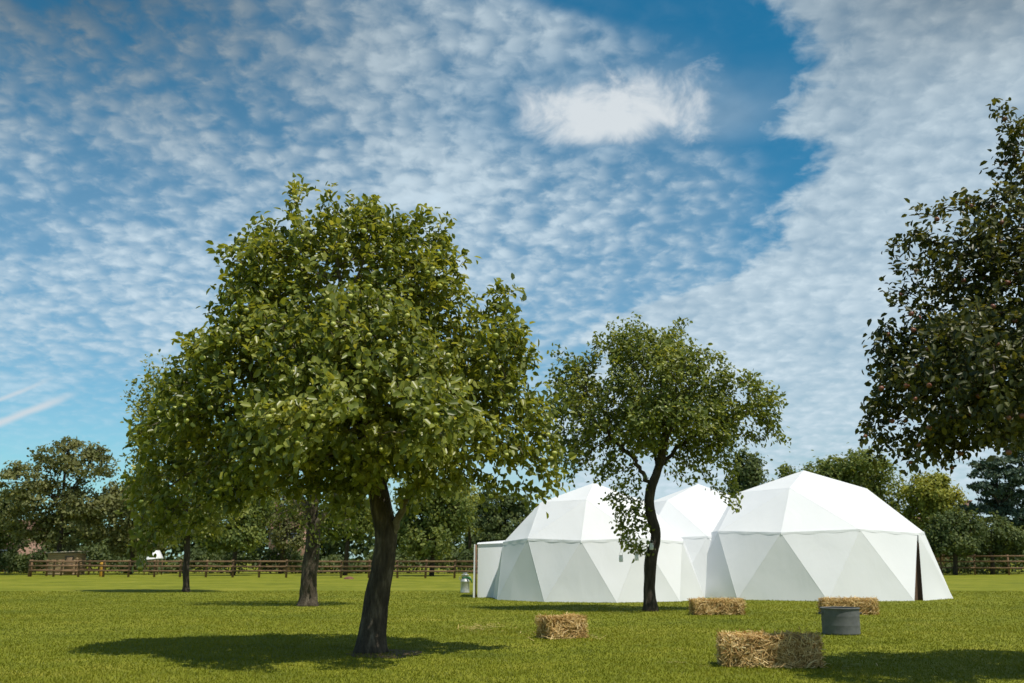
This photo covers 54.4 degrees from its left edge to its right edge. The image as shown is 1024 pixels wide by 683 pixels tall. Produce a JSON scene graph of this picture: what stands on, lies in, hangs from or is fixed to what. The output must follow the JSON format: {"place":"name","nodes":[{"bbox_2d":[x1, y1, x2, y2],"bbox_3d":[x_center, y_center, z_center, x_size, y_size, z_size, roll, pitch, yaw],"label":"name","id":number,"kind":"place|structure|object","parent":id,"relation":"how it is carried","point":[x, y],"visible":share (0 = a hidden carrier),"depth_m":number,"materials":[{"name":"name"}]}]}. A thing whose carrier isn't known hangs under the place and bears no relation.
{"place":"outdoors","nodes":[
{"label":"outdoors","id":0,"kind":"place"},
{"bbox_2d":[0,520,51,571],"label":"brick house","id":1,"kind":"structure","parent":0,"point":[31,549],"depth_m":88.72,"materials":[{"name":"brick"}]},
{"bbox_2d":[266,511,305,570],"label":"brick house","id":2,"kind":"structure","parent":0,"point":[292,537],"depth_m":96.08,"materials":[{"name":"brick"}]},
{"bbox_2d":[0,559,1023,682],"bbox_3d":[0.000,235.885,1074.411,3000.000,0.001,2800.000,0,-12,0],"label":"ground","id":3,"kind":"structure","parent":0,"point":[114,581],"depth_m":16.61,"materials":[{"name":"green plant"}]},
{"bbox_2d":[0,483,33,557],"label":"broadleaf tree","id":4,"kind":"object","parent":3,"relation":"on","point":[5,540],"visible":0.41,"depth_m":74.43,"materials":[{"name":"green plant"}]},
{"bbox_2d":[0,435,124,552],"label":"broadleaf tree","id":5,"kind":"object","parent":3,"relation":"on","point":[70,510],"visible":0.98,"depth_m":70.79,"materials":[{"name":"green plant"}]},
{"bbox_2d":[30,559,102,576],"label":"post and rail fence","id":6,"kind":"object","parent":3,"relation":"on","point":[46,573],"visible":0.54,"depth_m":67.22,"materials":[{"name":"brown wood"}]},
{"bbox_2d":[45,551,88,574],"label":"garden shed","id":7,"kind":"structure","parent":3,"relation":"on","point":[70,555],"depth_m":69.52,"materials":[{"name":"brown wood"}]},
{"bbox_2d":[64,556,73,573],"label":"door","id":8,"kind":"structure","parent":7,"relation":"in","point":[67,558],"depth_m":69.41,"materials":[{"name":"brown wood"}]},
{"bbox_2d":[99,562,105,576],"bbox_3d":[-26.485,14.724,64.340,0.370,0.900,0.370,0,-12,0],"label":"yellow container","id":9,"kind":"object","parent":3,"relation":"on","point":[100,568],"visible":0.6,"depth_m":64.19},
{"bbox_2d":[92,475,174,574],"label":"broadleaf tree","id":10,"kind":"object","parent":3,"relation":"on","point":[121,526],"visible":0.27,"depth_m":71.96,"materials":[{"name":"green plant"}]},
{"bbox_2d":[144,550,162,574],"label":"white canopy","id":11,"kind":"object","parent":3,"relation":"on","point":[159,555],"visible":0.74,"depth_m":70.26,"materials":[{"name":"fabric"}]},
{"bbox_2d":[116,349,252,591],"bbox_3d":[-11.374,4.408,34.671,5.058,8.519,4.151,0,-12,0],"label":"apple tree","id":12,"kind":"object","parent":3,"relation":"on","point":[145,402],"visible":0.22,"depth_m":34.23,"materials":[{"name":"green plant"}]},
{"bbox_2d":[2,492,374,565],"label":"distant woodland","id":13,"kind":"object","parent":3,"relation":"on","point":[329,547],"visible":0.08,"depth_m":146.07,"materials":[{"name":"green plant"}]},
{"bbox_2d":[181,487,283,575],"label":"broadleaf tree","id":14,"kind":"object","parent":3,"relation":"on","point":[248,537],"visible":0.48,"depth_m":68.06,"materials":[{"name":"green plant"}]},
{"bbox_2d":[0,539,477,573],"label":"undergrowth","id":15,"kind":"object","parent":3,"relation":"on","point":[20,565],"visible":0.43,"depth_m":77.45,"materials":[{"name":"green plant"}]},
{"bbox_2d":[27,560,477,577],"bbox_3d":[-16.228,13.886,60.735,29.900,1.137,0.153,-2,-13,11],"label":"post and rail fence","id":16,"kind":"object","parent":3,"relation":"on","point":[154,570],"visible":0.8,"depth_m":60.92,"materials":[{"name":"brown wood"}]},
{"bbox_2d":[260,487,306,573],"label":"broadleaf tree","id":17,"kind":"object","parent":3,"relation":"on","point":[281,544],"visible":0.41,"depth_m":75.98,"materials":[{"name":"green plant"}]},
{"bbox_2d":[236,383,397,606],"bbox_3d":[-4.653,3.349,24.434,4.606,6.212,3.563,0,-12,0],"label":"apple tree","id":18,"kind":"object","parent":3,"relation":"on","point":[308,594],"visible":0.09,"depth_m":23.91,"materials":[{"name":"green plant"}]},
{"bbox_2d":[113,173,576,653],"bbox_3d":[-1.897,0.717,12.383,5.310,6.222,4.487,-11,-16,40],"label":"apple tree","id":19,"kind":"object","parent":3,"relation":"on","point":[328,370],"visible":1,"depth_m":11.87,"materials":[{"name":"green plant"}]},
{"bbox_2d":[318,469,374,575],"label":"broadleaf tree","id":20,"kind":"object","parent":3,"relation":"on","point":[366,523],"visible":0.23,"depth_m":68.40,"materials":[{"name":"green plant"}]},
{"bbox_2d":[347,649,421,657],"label":"soil","id":21,"kind":"structure","parent":3,"relation":"on","point":[393,651],"depth_m":11.70,"materials":[{"name":"brown soil"}]},
{"bbox_2d":[391,469,482,575],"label":"broadleaf tree","id":22,"kind":"object","parent":3,"relation":"on","point":[439,526],"visible":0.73,"depth_m":65.83,"materials":[{"name":"green plant"}]},
{"bbox_2d":[459,573,471,592],"bbox_3d":[-1.523,8.036,33.157,0.314,0.649,0.442,11,-17,-42],"label":"milk churn","id":23,"kind":"object","parent":3,"relation":"on","point":[465,583],"visible":1,"depth_m":33.08,"materials":[{"name":"silver metal"}]},
{"bbox_2d":[461,485,486,568],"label":"broadleaf tree","id":24,"kind":"object","parent":3,"relation":"on","point":[473,493],"visible":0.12,"depth_m":90.28,"materials":[{"name":"green plant"}]},
{"bbox_2d":[473,540,504,597],"bbox_3d":[-0.404,6.867,30.252,1.472,1.701,2.160,0,-12,0],"label":"porch tent","id":25,"kind":"object","parent":3,"relation":"on","point":[489,554],"visible":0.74,"depth_m":29.29,"materials":[{"name":"fabric"}]},
{"bbox_2d":[468,486,533,546],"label":"broadleaf tree","id":26,"kind":"object","parent":3,"relation":"on","point":[495,525],"visible":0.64,"depth_m":81.72,"materials":[{"name":"green plant"}]},
{"bbox_2d":[534,611,589,639],"bbox_3d":[0.707,4.057,14.270,0.748,0.367,0.558,6,-14,-27],"label":"hay bale","id":27,"kind":"object","parent":3,"relation":"on","point":[566,625],"visible":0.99,"depth_m":14.10,"materials":[{"name":"plant"}]},
{"bbox_2d":[493,483,703,602],"bbox_3d":[2.419,5.784,29.035,6.016,3.303,6.139,0,-12,0],"label":"dome tent","id":28,"kind":"object","parent":3,"relation":"on","point":[569,549],"visible":0.85,"depth_m":26.83,"materials":[{"name":"fabric"}]},
{"bbox_2d":[453,623,877,667],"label":"straw litter","id":29,"kind":"object","parent":3,"relation":"on","point":[602,637],"visible":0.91,"depth_m":13.79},
{"bbox_2d":[542,311,791,611],"bbox_3d":[3.346,2.585,22.077,5.249,6.696,3.578,-6,-14,24],"label":"apple tree","id":30,"kind":"object","parent":3,"relation":"on","point":[646,419],"visible":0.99,"depth_m":21.85,"materials":[{"name":"green plant"}]},
{"bbox_2d":[619,501,622,561],"bbox_3d":[2.326,4.076,21.372,0.088,1.287,0.088,0,-12,0],"label":"jar lantern","id":31,"kind":"object","parent":30,"relation":"hanging from","point":[620,558],"visible":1,"depth_m":21.23,"materials":[{"name":"clear glass"}]},
{"bbox_2d":[629,538,638,560],"bbox_3d":[2.599,4.421,21.408,0.258,0.574,0.086,-8,-15,33],"label":"jar lantern","id":32,"kind":"object","parent":30,"relation":"hanging from","point":[636,557],"visible":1,"depth_m":21.28,"materials":[{"name":"clear glass"}]},
{"bbox_2d":[647,529,653,549],"bbox_3d":[2.984,4.271,21.555,0.086,0.476,0.282,2,-13,-11],"label":"jar lantern","id":33,"kind":"object","parent":30,"relation":"hanging from","point":[651,545],"visible":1,"depth_m":21.40,"materials":[{"name":"clear glass"}]},
{"bbox_2d":[654,484,731,596],"bbox_3d":[6.165,6.439,32.577,7.159,3.536,7.062,0,-12,0],"label":"dome tent","id":34,"kind":"object","parent":3,"relation":"on","point":[691,516],"visible":0.19,"depth_m":30.66,"materials":[{"name":"fabric"}]},
{"bbox_2d":[396,519,1023,565],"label":"distant woodland","id":35,"kind":"object","parent":3,"relation":"on","point":[473,538],"visible":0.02,"depth_m":155.86,"materials":[{"name":"green plant"}]},
{"bbox_2d":[687,596,747,614],"bbox_3d":[4.170,5.355,20.220,1.208,0.369,0.626,1,-12,-3],"label":"hay bale","id":36,"kind":"object","parent":3,"relation":"on","point":[713,606],"visible":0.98,"depth_m":20.00,"materials":[{"name":"plant"}]},
{"bbox_2d":[719,445,773,496],"bbox_3d":[14.494,10.405,61.261,3.408,8.238,3.486,0,-12,0],"label":"broadleaf tree","id":37,"kind":"object","parent":3,"relation":"on","point":[751,475],"visible":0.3,"depth_m":61.18,"materials":[{"name":"green plant"}]},
{"bbox_2d":[714,627,826,668],"bbox_3d":[2.724,3.221,10.547,1.176,0.411,0.601,-2,-12,7],"label":"hay bale","id":38,"kind":"object","parent":3,"relation":"on","point":[761,648],"visible":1,"depth_m":10.33,"materials":[{"name":"plant"}]},
{"bbox_2d":[705,470,952,600],"bbox_3d":[9.104,5.879,30.652,7.833,3.808,7.780,0,-12,0],"label":"dome tent","id":39,"kind":"object","parent":3,"relation":"on","point":[803,535],"visible":0.87,"depth_m":27.77,"materials":[{"name":"fabric"}]},
{"bbox_2d":[818,606,861,634],"bbox_3d":[4.923,4.183,14.916,0.624,0.387,0.582,0,-12,0],"label":"metal tub","id":40,"kind":"object","parent":3,"relation":"on","point":[836,620],"visible":0.99,"depth_m":14.70,"materials":[{"name":"grey metal"}]},
{"bbox_2d":[774,442,913,512],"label":"broadleaf tree","id":41,"kind":"object","parent":3,"relation":"on","point":[856,472],"visible":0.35,"depth_m":86.63,"materials":[{"name":"green plant"}]},
{"bbox_2d":[816,595,879,614],"bbox_3d":[6.872,5.374,20.370,1.228,0.398,0.622,-1,-12,3],"label":"hay bale","id":42,"kind":"object","parent":3,"relation":"on","point":[866,605],"visible":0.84,"depth_m":20.16,"materials":[{"name":"plant"}]},
{"bbox_2d":[896,468,968,531],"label":"broadleaf tree","id":43,"kind":"object","parent":3,"relation":"on","point":[935,494],"visible":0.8,"depth_m":82.48,"materials":[{"name":"green plant"}]},
{"bbox_2d":[855,97,1023,475],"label":"apple tree","id":44,"kind":"object","parent":3,"relation":"on","point":[971,362],"visible":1,"depth_m":10.03,"materials":[{"name":"green plant"}]},
{"bbox_2d":[920,505,993,574],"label":"broadleaf tree","id":45,"kind":"object","parent":3,"relation":"on","point":[949,534],"visible":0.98,"depth_m":69.81,"materials":[{"name":"green plant"}]},
{"bbox_2d":[934,554,1023,574],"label":"post and rail fence","id":46,"kind":"object","parent":3,"relation":"on","point":[975,567],"visible":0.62,"depth_m":70.25,"materials":[{"name":"brown wood"}]},
{"bbox_2d":[938,548,1023,573],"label":"undergrowth","id":47,"kind":"object","parent":3,"relation":"on","point":[977,564],"visible":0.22,"depth_m":75.40,"materials":[{"name":"green plant"}]},
{"bbox_2d":[956,450,1023,572],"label":"cedar tree","id":48,"kind":"object","parent":3,"relation":"on","point":[1006,499],"visible":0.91,"depth_m":78.80,"materials":[{"name":"green plant"}]},
{"bbox_2d":[956,511,1023,574],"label":"broadleaf tree","id":49,"kind":"object","parent":3,"relation":"on","point":[999,541],"visible":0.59,"depth_m":72.18,"materials":[{"name":"green plant"}]},
{"bbox_2d":[0,0,1023,558],"label":"sky","id":50,"kind":"structure","parent":0,"point":[744,171],"materials":[{"name":"blue"}]},
{"bbox_2d":[917,500,975,571],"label":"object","id":51,"kind":"structure","parent":0,"point":[942,559],"depth_m":89.89,"materials":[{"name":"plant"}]}
]}

